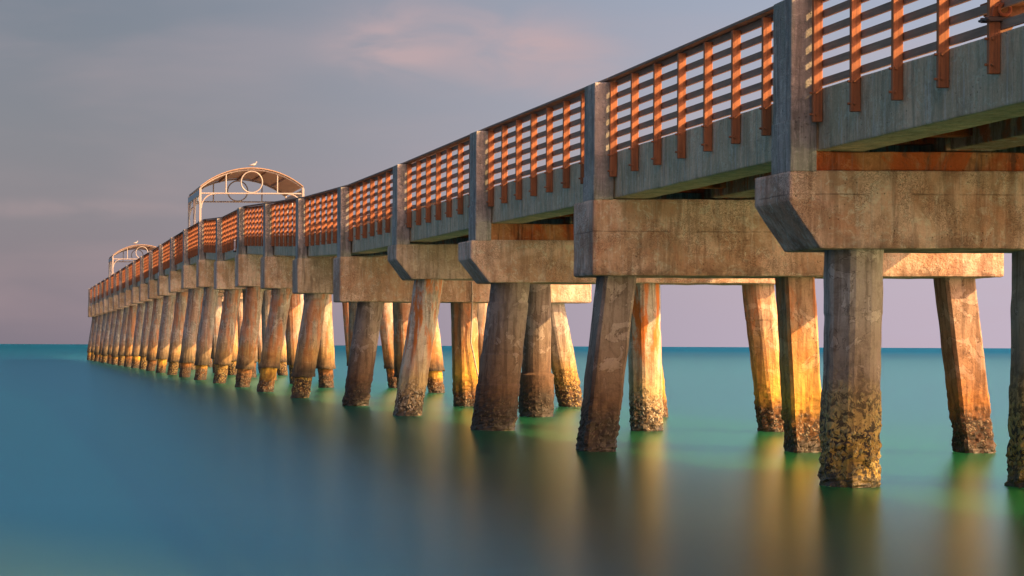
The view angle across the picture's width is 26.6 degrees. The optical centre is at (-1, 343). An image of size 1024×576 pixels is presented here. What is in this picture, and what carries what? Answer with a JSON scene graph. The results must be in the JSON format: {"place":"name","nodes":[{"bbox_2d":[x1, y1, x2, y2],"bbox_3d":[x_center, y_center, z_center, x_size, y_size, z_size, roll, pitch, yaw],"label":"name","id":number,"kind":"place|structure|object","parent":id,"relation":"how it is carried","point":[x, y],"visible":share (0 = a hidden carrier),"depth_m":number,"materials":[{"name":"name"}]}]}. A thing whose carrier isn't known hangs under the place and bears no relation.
{"place":"outdoors","nodes":[
{"label":"outdoors","id":0,"kind":"place"},
{"bbox_2d":[0,344,1023,575],"bbox_3d":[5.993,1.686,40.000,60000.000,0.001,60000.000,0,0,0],"label":"sea","id":1,"kind":"structure","parent":0,"point":[106,469],"depth_m":24.35,"materials":[{"name":"liquid"}]},
{"bbox_2d":[87,0,1023,487],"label":"pier","id":2,"kind":"structure","parent":1,"relation":"in","point":[853,190],"depth_m":32.31,"materials":[{"name":"concrete"}]},
{"bbox_2d":[109,244,155,275],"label":"shade shelter","id":3,"kind":"object","parent":2,"relation":"on","point":[137,247],"visible":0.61,"depth_m":183.36,"materials":[{"name":"white metal"}]},
{"bbox_2d":[188,167,303,227],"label":"shade shelter","id":4,"kind":"object","parent":2,"relation":"on","point":[284,185],"visible":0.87,"depth_m":104.62,"materials":[{"name":"white metal"}]},
{"bbox_2d":[470,282,477,376],"bbox_3d":[13.006,0.112,55.989,0.435,3.612,0.208,0,0,-26],"label":"cable","id":5,"kind":"object","parent":2,"relation":"hanging from","point":[471,326],"visible":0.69,"depth_m":55.98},
{"bbox_2d":[978,2,1011,22],"bbox_3d":[9.579,-3.184,19.700,0.250,0.183,0.200,0,0,0],"label":"rod clamp","id":6,"kind":"object","parent":2,"relation":"attached to","point":[993,18],"visible":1,"depth_m":19.62,"materials":[{"name":"metal"}]},
{"bbox_2d":[980,2,1023,32],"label":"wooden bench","id":7,"kind":"object","parent":2,"relation":"attached to","point":[1017,9],"visible":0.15,"depth_m":20.15,"materials":[{"name":"brown wood"}]},
{"bbox_2d":[0,0,1023,347],"label":"sky","id":8,"kind":"structure","parent":0,"point":[113,113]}
]}

